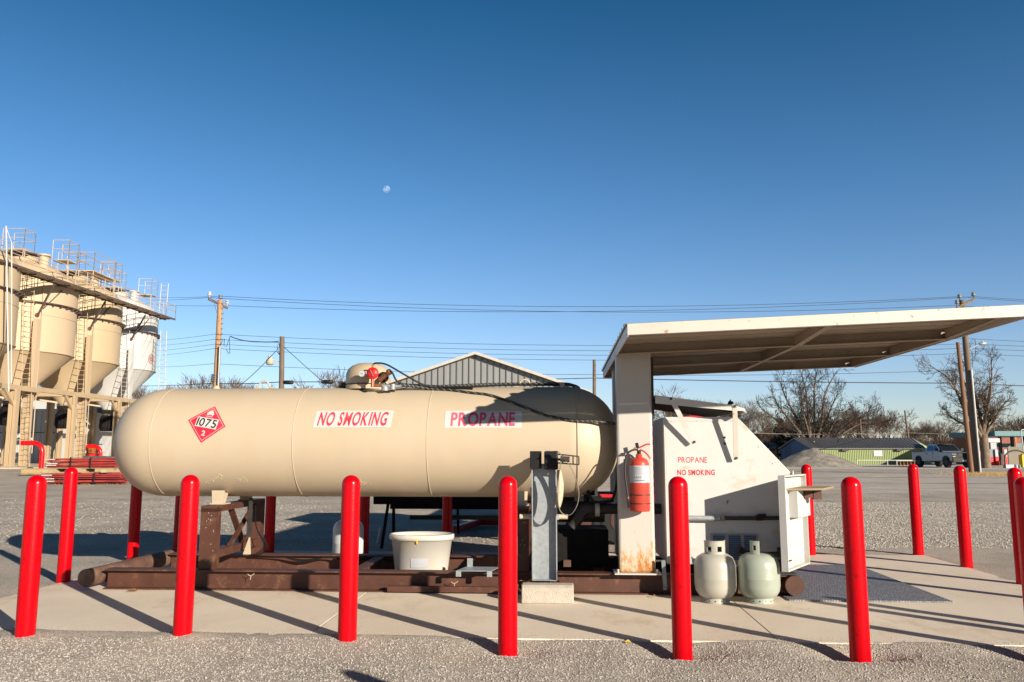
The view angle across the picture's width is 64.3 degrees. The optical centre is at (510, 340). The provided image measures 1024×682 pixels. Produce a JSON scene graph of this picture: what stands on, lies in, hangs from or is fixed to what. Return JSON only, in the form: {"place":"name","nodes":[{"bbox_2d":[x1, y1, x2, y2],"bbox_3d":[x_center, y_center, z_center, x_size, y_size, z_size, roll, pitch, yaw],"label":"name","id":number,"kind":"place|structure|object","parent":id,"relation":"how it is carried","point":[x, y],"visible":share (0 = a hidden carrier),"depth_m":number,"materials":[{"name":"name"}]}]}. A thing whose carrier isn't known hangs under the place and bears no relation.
{"place":"outdoors","nodes":[
{"label":"outdoors","id":0,"kind":"place"},
{"bbox_2d":[0,461,1023,681],"bbox_3d":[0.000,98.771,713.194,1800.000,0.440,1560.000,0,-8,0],"label":"ground","id":1,"kind":"structure","parent":0,"point":[999,562],"depth_m":5.42,"materials":[{"name":"gravel"}]},
{"bbox_2d":[0,463,46,468],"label":"silo pad","id":2,"kind":"object","parent":1,"relation":"on","point":[34,465],"visible":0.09,"depth_m":48.57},
{"bbox_2d":[0,250,38,466],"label":"silo","id":3,"kind":"object","parent":2,"relation":"on","point":[13,396],"visible":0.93,"depth_m":47.65,"materials":[{"name":"metal"}]},
{"bbox_2d":[0,228,91,465],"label":"silo","id":4,"kind":"object","parent":2,"relation":"on","point":[49,313],"visible":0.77,"depth_m":52.40,"materials":[{"name":"metal"}]},
{"bbox_2d":[0,239,175,319],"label":"walkway","id":5,"kind":"structure","parent":4,"relation":"attached to","point":[59,282],"depth_m":55.10,"materials":[{"name":"metal"}]},
{"bbox_2d":[5,226,11,391],"bbox_3d":[-28.166,-1.872,45.676,1.120,9.428,0.078,0,-8,0],"label":"mast","id":6,"kind":"object","parent":5,"relation":"attached to","point":[6,230],"visible":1,"depth_m":45.66,"materials":[{"name":"metal"}]},
{"bbox_2d":[77,252,116,299],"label":"access tower","id":7,"kind":"structure","parent":5,"relation":"on","point":[93,271],"depth_m":57.12,"materials":[{"name":"metal"}]},
{"bbox_2d":[0,252,132,463],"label":"silo","id":8,"kind":"object","parent":2,"relation":"on","point":[95,361],"visible":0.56,"depth_m":59.64,"materials":[{"name":"metal"}]},
{"bbox_2d":[53,270,159,458],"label":"silo","id":9,"kind":"object","parent":2,"relation":"on","point":[132,373],"visible":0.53,"depth_m":67.00,"materials":[{"name":"metal"}]},
{"bbox_2d":[158,283,168,389],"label":"access ladder","id":10,"kind":"object","parent":9,"relation":"attached to","point":[163,337],"visible":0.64,"depth_m":67.17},
{"bbox_2d":[14,475,46,636],"bbox_3d":[-3.310,1.583,5.611,0.127,1.305,0.127,0,-8,3],"label":"bollard","id":11,"kind":"object","parent":1,"relation":"on","point":[30,560],"visible":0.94,"depth_m":5.58,"materials":[{"name":"metal"}]},
{"bbox_2d":[20,441,44,467],"bbox_3d":[-25.571,6.213,43.560,1.275,1.745,0.246,0,-8,0],"label":"pipe guard","id":12,"kind":"object","parent":1,"relation":"on","point":[39,445],"visible":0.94,"depth_m":43.53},
{"bbox_2d":[21,468,80,475],"bbox_3d":[-20.292,5.786,36.150,2.448,0.342,0.310,4,-9,-29],"label":"log","id":13,"kind":"object","parent":1,"relation":"on","point":[32,471],"visible":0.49,"depth_m":35.72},
{"bbox_2d":[0,409,111,462],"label":"metal shed","id":14,"kind":"structure","parent":1,"relation":"on","point":[104,437],"depth_m":65.77,"materials":[{"name":"metal"}]},
{"bbox_2d":[20,400,94,410],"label":"metal building","id":15,"kind":"structure","parent":1,"relation":"on","point":[41,404],"depth_m":91.61,"materials":[{"name":"white metal"}]},
{"bbox_2d":[41,472,127,483],"bbox_3d":[-15.394,4.973,29.621,3.323,0.406,1.156,0,-8,0],"label":"post bundle","id":16,"kind":"object","parent":1,"relation":"on","point":[108,477],"visible":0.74,"depth_m":29.17,"materials":[{"name":"metal"}]},
{"bbox_2d":[43,469,119,472],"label":"wood blocks","id":17,"kind":"object","parent":16,"relation":"on","point":[81,470],"depth_m":29.51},
{"bbox_2d":[45,457,117,467],"bbox_3d":[-15.684,4.493,30.091,2.971,0.406,1.156,0,-8,0],"label":"post bundle","id":18,"kind":"object","parent":17,"relation":"on","point":[90,462],"visible":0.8,"depth_m":29.61,"materials":[{"name":"metal"}]},
{"bbox_2d":[86,444,102,455],"bbox_3d":[-29.342,8.144,57.426,1.130,1.680,0.256,0,-8,0],"label":"pipe guard","id":19,"kind":"object","parent":1,"relation":"on","point":[99,449],"visible":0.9,"depth_m":57.41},
{"bbox_2d":[126,484,141,559],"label":"bollard","id":20,"kind":"object","parent":1,"relation":"on","point":[134,523],"visible":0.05,"depth_m":9.46,"materials":[{"name":"metal"}]},
{"bbox_2d":[133,383,171,398],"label":"bare tree","id":21,"kind":"object","parent":1,"relation":"on","point":[140,390],"visible":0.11,"depth_m":97.69,"materials":[{"name":"brown plant"}]},
{"bbox_2d":[172,475,199,635],"bbox_3d":[-2.250,1.588,5.645,0.127,1.305,0.127,0,-8,1],"label":"bollard","id":22,"kind":"object","parent":1,"relation":"on","point":[186,558],"visible":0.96,"depth_m":5.61,"materials":[{"name":"metal"}]},
{"bbox_2d":[161,373,244,389],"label":"bare tree","id":23,"kind":"object","parent":1,"relation":"on","point":[200,384],"visible":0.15,"depth_m":73.72,"materials":[{"name":"brown plant"}]},
{"bbox_2d":[181,374,249,388],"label":"bare tree","id":24,"kind":"object","parent":1,"relation":"on","point":[235,381],"visible":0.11,"depth_m":76.90,"materials":[{"name":"brown plant"}]},
{"bbox_2d":[207,292,228,386],"bbox_3d":[-17.347,2.435,48.044,0.692,10.709,1.551,-4,-9,26],"label":"utility pole","id":25,"kind":"object","parent":1,"relation":"on","point":[215,378],"visible":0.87,"depth_m":48.31,"materials":[{"name":"brown wood"}]},
{"bbox_2d":[160,378,1023,385],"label":"power line","id":26,"kind":"object","parent":25,"relation":"attached to","point":[653,379],"visible":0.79,"depth_m":48.46,"materials":[{"name":"metal"}]},
{"bbox_2d":[279,336,284,387],"bbox_3d":[-13.187,3.680,46.935,0.512,7.948,0.340,0,-8,0],"label":"utility pole","id":27,"kind":"object","parent":1,"relation":"on","point":[281,360],"visible":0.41,"depth_m":47.16,"materials":[{"name":"brown wood"}]},
{"bbox_2d":[289,365,345,387],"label":"bare tree","id":28,"kind":"object","parent":1,"relation":"on","point":[333,379],"visible":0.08,"depth_m":70.89,"materials":[{"name":"brown plant"}]},
{"bbox_2d":[338,475,359,641],"bbox_3d":[-1.101,1.576,5.556,0.127,1.305,0.127,-2,-8,12],"label":"bollard","id":29,"kind":"object","parent":1,"relation":"on","point":[349,565],"visible":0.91,"depth_m":5.52,"materials":[{"name":"metal"}]},
{"bbox_2d":[453,520,497,531],"bbox_3d":[0.440,3.047,13.447,2.609,0.110,1.294,0,-8,3],"label":"channel iron","id":30,"kind":"object","parent":1,"relation":"on","point":[468,525],"visible":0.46,"depth_m":13.62,"materials":[{"name":"metal"}]},
{"bbox_2d":[390,351,591,392],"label":"metal barn","id":31,"kind":"structure","parent":1,"relation":"on","point":[473,367],"depth_m":40.12,"materials":[{"name":"metal"}]},
{"bbox_2d":[373,488,614,548],"bbox_3d":[0.045,1.992,11.876,3.720,1.786,2.367,0,-8,3],"label":"flatbed trailer","id":32,"kind":"object","parent":1,"relation":"on","point":[394,503],"visible":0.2,"depth_m":11.08,"materials":[{"name":"metal"}]},
{"bbox_2d":[498,476,517,656],"bbox_3d":[-0.016,1.546,5.341,0.127,1.305,0.127,-5,-9,30],"label":"bollard","id":33,"kind":"object","parent":1,"relation":"on","point":[507,577],"visible":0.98,"depth_m":5.30,"materials":[{"name":"metal"}]},
{"bbox_2d":[593,360,595,394],"bbox_3d":[5.140,4.589,49.838,0.305,6.930,0.260,0,-8,0],"label":"utility pole","id":34,"kind":"object","parent":1,"relation":"on","point":[594,376],"visible":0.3,"depth_m":50.07,"materials":[{"name":"brown wood"}]},
{"bbox_2d":[226,364,954,374],"bbox_3d":[4.696,1.752,49.094,44.525,0.610,2.280,0,-8,1],"label":"power line","id":35,"kind":"object","parent":34,"relation":"attached to","point":[602,374],"visible":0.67,"depth_m":48.75,"materials":[{"name":"metal"}]},
{"bbox_2d":[598,415,700,527],"bbox_3d":[2.589,2.245,13.892,2.750,1.820,3.600,0,-8,3],"label":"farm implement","id":36,"kind":"object","parent":1,"relation":"on","point":[603,493],"visible":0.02,"depth_m":12.54,"materials":[{"name":"metal"}]},
{"bbox_2d":[652,383,691,424],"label":"bare tree","id":37,"kind":"object","parent":1,"relation":"on","point":[674,389],"visible":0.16,"depth_m":94.50,"materials":[{"name":"brown plant"}]},
{"bbox_2d":[668,476,692,660],"bbox_3d":[1.100,1.535,5.258,0.127,1.305,0.127,-6,-10,36],"label":"bollard","id":38,"kind":"object","parent":1,"relation":"on","point":[681,615],"visible":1,"depth_m":5.22,"materials":[{"name":"metal"}]},
{"bbox_2d":[717,400,773,430],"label":"bare tree","id":39,"kind":"object","parent":1,"relation":"on","point":[748,417],"visible":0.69,"depth_m":86.56,"materials":[{"name":"brown plant"}]},
{"bbox_2d":[748,422,773,441],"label":"bare tree","id":40,"kind":"object","parent":1,"relation":"on","point":[755,430],"visible":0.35,"depth_m":103.86,"materials":[{"name":"brown plant"}]},
{"bbox_2d":[738,405,786,442],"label":"bare tree","id":41,"kind":"object","parent":1,"relation":"on","point":[768,424],"visible":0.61,"depth_m":89.81,"materials":[{"name":"brown plant"}]},
{"bbox_2d":[763,442,779,460],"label":"house","id":42,"kind":"structure","parent":1,"relation":"on","point":[773,446],"depth_m":99.40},
{"bbox_2d":[768,419,790,459],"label":"cedar tree","id":43,"kind":"object","parent":1,"relation":"on","point":[783,440],"visible":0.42,"depth_m":98.85,"materials":[{"name":"green plant"}]},
{"bbox_2d":[748,369,884,437],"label":"bare tree","id":44,"kind":"object","parent":1,"relation":"on","point":[806,419],"visible":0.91,"depth_m":96.12,"materials":[{"name":"brown plant"}]},
{"bbox_2d":[816,415,872,437],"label":"bare tree","id":45,"kind":"object","parent":1,"relation":"on","point":[851,430],"visible":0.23,"depth_m":108.88,"materials":[{"name":"brown plant"}]},
{"bbox_2d":[825,406,869,436],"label":"bare tree","id":46,"kind":"object","parent":1,"relation":"on","point":[853,424],"visible":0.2,"depth_m":110.61,"materials":[{"name":"brown plant"}]},
{"bbox_2d":[820,408,885,437],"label":"bare tree","id":47,"kind":"object","parent":1,"relation":"on","point":[862,420],"visible":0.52,"depth_m":106.31,"materials":[{"name":"brown plant"}]},
{"bbox_2d":[753,428,954,461],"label":"brushwood","id":48,"kind":"object","parent":1,"relation":"on","point":[940,441],"visible":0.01,"depth_m":102.72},
{"bbox_2d":[840,477,871,662],"bbox_3d":[2.206,1.526,5.191,0.127,1.305,0.127,6,-10,-38],"label":"bollard","id":49,"kind":"object","parent":1,"relation":"on","point":[855,575],"visible":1,"depth_m":5.15,"materials":[{"name":"metal"}]},
{"bbox_2d":[854,414,896,437],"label":"bare tree","id":50,"kind":"object","parent":1,"relation":"on","point":[885,422],"visible":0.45,"depth_m":111.57,"materials":[{"name":"brown plant"}]},
{"bbox_2d":[861,406,918,437],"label":"bare tree","id":51,"kind":"object","parent":1,"relation":"on","point":[894,421],"visible":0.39,"depth_m":119.18,"materials":[{"name":"brown plant"}]},
{"bbox_2d":[865,414,919,438],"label":"bare tree","id":52,"kind":"object","parent":1,"relation":"on","point":[897,426],"visible":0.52,"depth_m":117.45,"materials":[{"name":"brown plant"}]},
{"bbox_2d":[899,420,941,444],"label":"bare tree","id":53,"kind":"object","parent":1,"relation":"on","point":[926,428],"visible":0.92,"depth_m":116.72,"materials":[{"name":"brown plant"}]},
{"bbox_2d":[920,420,961,441],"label":"bare tree","id":54,"kind":"object","parent":1,"relation":"on","point":[937,425],"visible":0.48,"depth_m":119.26,"materials":[{"name":"brown plant"}]},
{"bbox_2d":[919,421,963,442],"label":"bare tree","id":55,"kind":"object","parent":1,"relation":"on","point":[940,430],"visible":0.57,"depth_m":117.54,"materials":[{"name":"brown plant"}]},
{"bbox_2d":[911,340,1017,467],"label":"bare tree","id":56,"kind":"object","parent":1,"relation":"on","point":[984,426],"visible":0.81,"depth_m":65.49,"materials":[{"name":"plant"}]},
{"bbox_2d":[996,416,1023,430],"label":"bare tree","id":57,"kind":"object","parent":1,"relation":"on","point":[1012,426],"visible":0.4,"depth_m":113.66,"materials":[{"name":"brown plant"}]},
{"bbox_2d":[997,415,1023,430],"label":"bare tree","id":58,"kind":"object","parent":1,"relation":"on","point":[1008,427],"visible":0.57,"depth_m":112.81,"materials":[{"name":"brown plant"}]},
{"bbox_2d":[1013,477,1023,608],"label":"bollard","id":59,"kind":"object","parent":1,"relation":"on","point":[1018,485],"visible":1,"depth_m":5.18,"materials":[{"name":"metal"}]},
{"bbox_2d":[0,550,1023,646],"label":"concrete slab","id":60,"kind":"structure","parent":0,"point":[973,611],"depth_m":6.38,"materials":[{"name":"concrete"}]},
{"bbox_2d":[56,467,77,582],"bbox_3d":[-4.367,1.903,8.018,0.127,1.305,0.127,0,-8,0],"label":"bollard","id":61,"kind":"object","parent":60,"relation":"on","point":[67,527],"visible":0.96,"depth_m":7.99,"materials":[{"name":"metal"}]},
{"bbox_2d":[172,496,179,551],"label":"bollard","id":62,"kind":"object","parent":60,"relation":"on","point":[176,521],"visible":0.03,"depth_m":10.20,"materials":[{"name":"metal"}]},
{"bbox_2d":[264,496,275,552],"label":"bollard","id":63,"kind":"object","parent":60,"relation":"on","point":[270,517],"visible":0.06,"depth_m":10.21,"materials":[{"name":"metal"}]},
{"bbox_2d":[332,520,363,553],"bbox_3d":[-1.818,2.206,9.134,0.341,0.605,0.341,0,-8,3],"label":"gas cylinder","id":64,"kind":"object","parent":60,"relation":"on","point":[336,537],"visible":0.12,"depth_m":9.04,"materials":[{"name":"metal"}]},
{"bbox_2d":[360,497,369,553],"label":"bollard","id":65,"kind":"object","parent":60,"relation":"on","point":[364,510],"visible":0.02,"depth_m":10.19,"materials":[{"name":"metal"}]},
{"bbox_2d":[78,498,804,596],"bbox_3d":[-0.650,1.954,8.003,6.582,0.800,1.453,0,-8,3],"label":"steel skid","id":66,"kind":"object","parent":60,"relation":"on","point":[225,567],"visible":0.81,"depth_m":7.51,"materials":[{"name":"metal"}]},
{"bbox_2d":[253,502,393,562],"bbox_3d":[-1.833,1.973,8.363,1.805,0.645,0.461,0,-8,3],"label":"cable","id":67,"kind":"object","parent":66,"relation":"attached to","point":[309,560],"visible":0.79,"depth_m":8.53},
{"bbox_2d":[113,363,616,505],"bbox_3d":[-1.444,0.911,8.155,5.035,1.389,1.084,0,-8,3],"label":"propane tank","id":68,"kind":"object","parent":66,"relation":"on","point":[372,429],"visible":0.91,"depth_m":7.70,"materials":[{"name":"metal"}]},
{"bbox_2d":[373,362,472,389],"bbox_3d":[-0.854,0.345,7.961,0.976,0.260,0.108,1,-8,-5],"label":"hose","id":69,"kind":"object","parent":68,"relation":"attached to","point":[397,370],"visible":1,"depth_m":7.93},
{"bbox_2d":[390,370,559,387],"bbox_3d":[-0.345,0.380,8.012,1.668,0.163,0.123,0,-8,-3],"label":"hose","id":70,"kind":"object","parent":68,"relation":"on","point":[396,380],"visible":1,"depth_m":8.03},
{"bbox_2d":[389,382,580,388],"bbox_3d":[-0.181,0.544,8.097,2.018,0.265,0.435,2,-8,-13],"label":"hose","id":71,"kind":"object","parent":68,"relation":"on","point":[566,384],"visible":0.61,"depth_m":8.09,"materials":[{"name":"rubber"}]},
{"bbox_2d":[395,384,615,424],"bbox_3d":[-0.035,0.611,7.731,2.263,0.431,0.186,-1,-8,10],"label":"hose","id":72,"kind":"object","parent":68,"relation":"on","point":[514,403],"visible":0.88,"depth_m":7.69,"materials":[{"name":"rubber"}]},
{"bbox_2d":[389,531,453,569],"bbox_3d":[-0.853,2.052,7.840,0.628,0.391,0.431,0,-8,3],"label":"tub","id":73,"kind":"object","parent":66,"relation":"on","point":[421,550],"visible":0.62,"depth_m":7.69,"materials":[{"name":"white plastic"}]},
{"bbox_2d":[456,558,497,576],"bbox_3d":[-0.286,2.033,7.313,0.370,0.125,0.275,0,-8,3],"label":"steel tray","id":74,"kind":"object","parent":66,"relation":"on","point":[470,567],"visible":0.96,"depth_m":7.26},
{"bbox_2d":[557,472,661,566],"bbox_3d":[0.947,1.575,7.946,1.004,1.173,0.742,0,-8,3],"label":"pump unit","id":75,"kind":"object","parent":66,"relation":"on","point":[578,543],"visible":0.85,"depth_m":7.76,"materials":[{"name":"metal"}]},
{"bbox_2d":[653,395,833,571],"bbox_3d":[2.113,1.284,7.610,1.556,1.510,1.584,0,-8,3],"label":"dispenser cabinet","id":76,"kind":"object","parent":66,"relation":"on","point":[745,485],"visible":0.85,"depth_m":7.37,"materials":[{"name":"metal"}]},
{"bbox_2d":[602,305,1023,574],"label":"canopy","id":77,"kind":"object","parent":66,"relation":"on","point":[640,356],"visible":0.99,"depth_m":7.30,"materials":[{"name":"metal"}]},
{"bbox_2d":[624,443,650,511],"bbox_3d":[1.144,1.207,7.245,0.201,0.603,0.182,8,-11,-44],"label":"fire extinguisher","id":78,"kind":"object","parent":77,"relation":"attached to","point":[639,476],"visible":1,"depth_m":7.18,"materials":[{"name":"metal"}]},
{"bbox_2d":[656,560,666,589],"bbox_3d":[1.336,2.055,7.160,0.040,0.253,0.106,6,-10,-37],"label":"lever","id":79,"kind":"object","parent":77,"relation":"attached to","point":[663,563],"visible":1,"depth_m":7.14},
{"bbox_2d":[442,497,451,553],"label":"bollard","id":80,"kind":"object","parent":60,"relation":"on","point":[446,514],"visible":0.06,"depth_m":10.20,"materials":[{"name":"metal"}]},
{"bbox_2d":[522,582,573,603],"bbox_3d":[0.317,2.129,6.884,0.435,0.147,0.190,0,-8,3],"label":"concrete block","id":81,"kind":"object","parent":60,"relation":"on","point":[546,593],"depth_m":6.79,"materials":[{"name":"concrete"}]},
{"bbox_2d":[520,450,579,580],"bbox_3d":[0.342,1.528,7.140,0.534,1.131,0.346,0,-8,3],"label":"steel post","id":82,"kind":"object","parent":60,"relation":"on","point":[547,496],"visible":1,"depth_m":7.22,"materials":[{"name":"metal"}]},
{"bbox_2d":[694,540,736,603],"bbox_3d":[1.737,1.949,6.907,0.347,0.510,0.347,0,-8,3],"label":"gas cylinder","id":83,"kind":"object","parent":60,"relation":"on","point":[715,581],"visible":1,"depth_m":6.78,"materials":[{"name":"metal"}]},
{"bbox_2d":[737,541,780,603],"bbox_3d":[2.106,1.948,6.904,0.347,0.510,0.347,0,-8,3],"label":"gas cylinder","id":84,"kind":"object","parent":60,"relation":"on","point":[758,571],"visible":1,"depth_m":6.77,"materials":[{"name":"metal"}]},
{"bbox_2d":[801,464,815,554],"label":"bollard","id":85,"kind":"object","parent":60,"relation":"on","point":[806,469],"visible":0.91,"depth_m":10.05,"materials":[{"name":"metal"}]},
{"bbox_2d":[782,564,953,602],"bbox_3d":[3.113,2.348,7.983,1.350,0.011,2.255,0,-8,3],"label":"tread plate","id":86,"kind":"object","parent":60,"relation":"on","point":[822,582],"visible":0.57,"depth_m":7.48,"materials":[{"name":"metal"}]},
{"bbox_2d":[907,464,923,554],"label":"bollard","id":87,"kind":"object","parent":60,"relation":"on","point":[915,510],"visible":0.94,"depth_m":10.07,"materials":[{"name":"metal"}]},
{"bbox_2d":[953,466,972,568],"bbox_3d":[5.033,2.042,9.037,0.127,1.305,0.127,1,-8,-6],"label":"bollard","id":88,"kind":"object","parent":60,"relation":"on","point":[963,518],"visible":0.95,"depth_m":9.01,"materials":[{"name":"metal"}]},
{"bbox_2d":[1007,467,1022,584],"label":"bollard","id":89,"kind":"object","parent":60,"relation":"on","point":[1013,474],"visible":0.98,"depth_m":7.87,"materials":[{"name":"metal"}]},
{"bbox_2d":[0,0,1023,440],"label":"sky","id":90,"kind":"structure","parent":0,"point":[673,156],"materials":[{"name":"blue"}]},
{"bbox_2d":[598,473,1023,493],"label":"road","id":91,"kind":"structure","parent":0,"point":[928,482],"depth_m":33.01,"materials":[{"name":"asphalt"}]},
{"bbox_2d":[956,342,973,473],"bbox_3d":[26.091,3.831,46.712,0.468,7.588,0.280,0,-8,0],"label":"utility pole","id":92,"kind":"object","parent":91,"relation":"on","point":[966,424],"visible":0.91,"depth_m":46.59,"materials":[{"name":"brown wood"}]},
{"bbox_2d":[955,292,981,472],"bbox_3d":[26.971,2.328,47.646,2.414,10.819,0.560,4,-9,-29],"label":"utility pole","id":93,"kind":"object","parent":91,"relation":"on","point":[972,411],"visible":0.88,"depth_m":47.34,"materials":[{"name":"brown wood"}]},
{"bbox_2d":[208,297,955,311],"bbox_3d":[4.121,-2.149,47.884,43.968,0.958,0.025,0,-8,1],"label":"power line","id":94,"kind":"object","parent":93,"relation":"attached to","point":[573,311],"visible":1,"depth_m":47.85,"materials":[{"name":"metal"}]},
{"bbox_2d":[216,339,950,350],"bbox_3d":[4.705,0.228,48.063,44.408,0.733,0.023,0,-8,0],"label":"power line","id":95,"kind":"object","parent":93,"relation":"attached to","point":[455,348],"visible":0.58,"depth_m":48.08,"materials":[{"name":"metal"}]},
{"bbox_2d":[221,344,955,355],"bbox_3d":[4.702,0.504,48.026,44.374,0.717,0.023,0,-8,0],"label":"power line","id":96,"kind":"object","parent":93,"relation":"attached to","point":[454,353],"visible":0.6,"depth_m":48.07,"materials":[{"name":"metal"}]},
{"bbox_2d":[215,348,963,359],"bbox_3d":[4.697,0.776,47.988,44.338,0.746,0.023,0,-8,0],"label":"power line","id":97,"kind":"object","parent":93,"relation":"attached to","point":[443,357],"visible":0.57,"depth_m":48.04,"materials":[{"name":"metal"}]},
{"bbox_2d":[223,296,957,306],"bbox_3d":[4.636,-2.385,48.522,43.995,0.707,0.025,0,-8,1],"label":"power line","id":98,"kind":"object","parent":93,"relation":"attached to","point":[588,306],"visible":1,"depth_m":48.47,"materials":[{"name":"metal"}]},
{"bbox_2d":[220,334,962,345],"bbox_3d":[4.709,-0.081,48.105,44.447,0.734,0.023,0,-8,0],"label":"power line","id":99,"kind":"object","parent":93,"relation":"attached to","point":[450,343],"visible":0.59,"depth_m":48.13,"materials":[{"name":"metal"}]},
{"bbox_2d":[242,296,973,311],"bbox_3d":[5.379,-2.200,49.102,45.014,0.900,0.025,0,-8,1],"label":"power line","id":100,"kind":"object","parent":93,"relation":"attached to","point":[600,311],"visible":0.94,"depth_m":49.02,"materials":[{"name":"metal"}]},
{"bbox_2d":[786,463,1023,468],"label":"forecourt","id":101,"kind":"structure","parent":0,"point":[933,466],"depth_m":68.17,"materials":[{"name":"concrete"}]},
{"bbox_2d":[780,449,861,466],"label":"gravel pile","id":102,"kind":"object","parent":101,"relation":"on","point":[814,458],"visible":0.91,"depth_m":71.43,"materials":[{"name":"gravel"}]},
{"bbox_2d":[778,437,931,464],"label":"green shed","id":103,"kind":"structure","parent":101,"relation":"on","point":[851,449],"depth_m":84.75,"materials":[{"name":"metal"}]},
{"bbox_2d":[912,444,967,467],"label":"pickup truck","id":104,"kind":"object","parent":101,"relation":"on","point":[945,455],"visible":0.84,"depth_m":68.45,"materials":[{"name":"silver metal"}]},
{"bbox_2d":[949,431,1023,464],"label":"fuel canopy","id":105,"kind":"object","parent":101,"relation":"on","point":[1001,434],"visible":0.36,"depth_m":79.25,"materials":[{"name":"metal"}]},
{"bbox_2d":[988,438,1007,465],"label":"fuel pump","id":106,"kind":"object","parent":101,"relation":"on","point":[994,454],"visible":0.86,"depth_m":69.31,"materials":[{"name":"metal"}]},
{"bbox_2d":[1007,447,1022,464],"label":"board fence","id":107,"kind":"object","parent":101,"relation":"on","point":[1013,458],"visible":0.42,"depth_m":73.28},
{"bbox_2d":[938,471,1023,475],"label":"dry grass","id":108,"kind":"structure","parent":0,"point":[976,473],"depth_m":44.40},
{"bbox_2d":[954,437,1021,463],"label":"building","id":109,"kind":"structure","parent":0,"point":[959,442],"depth_m":87.16,"materials":[{"name":"brick"}]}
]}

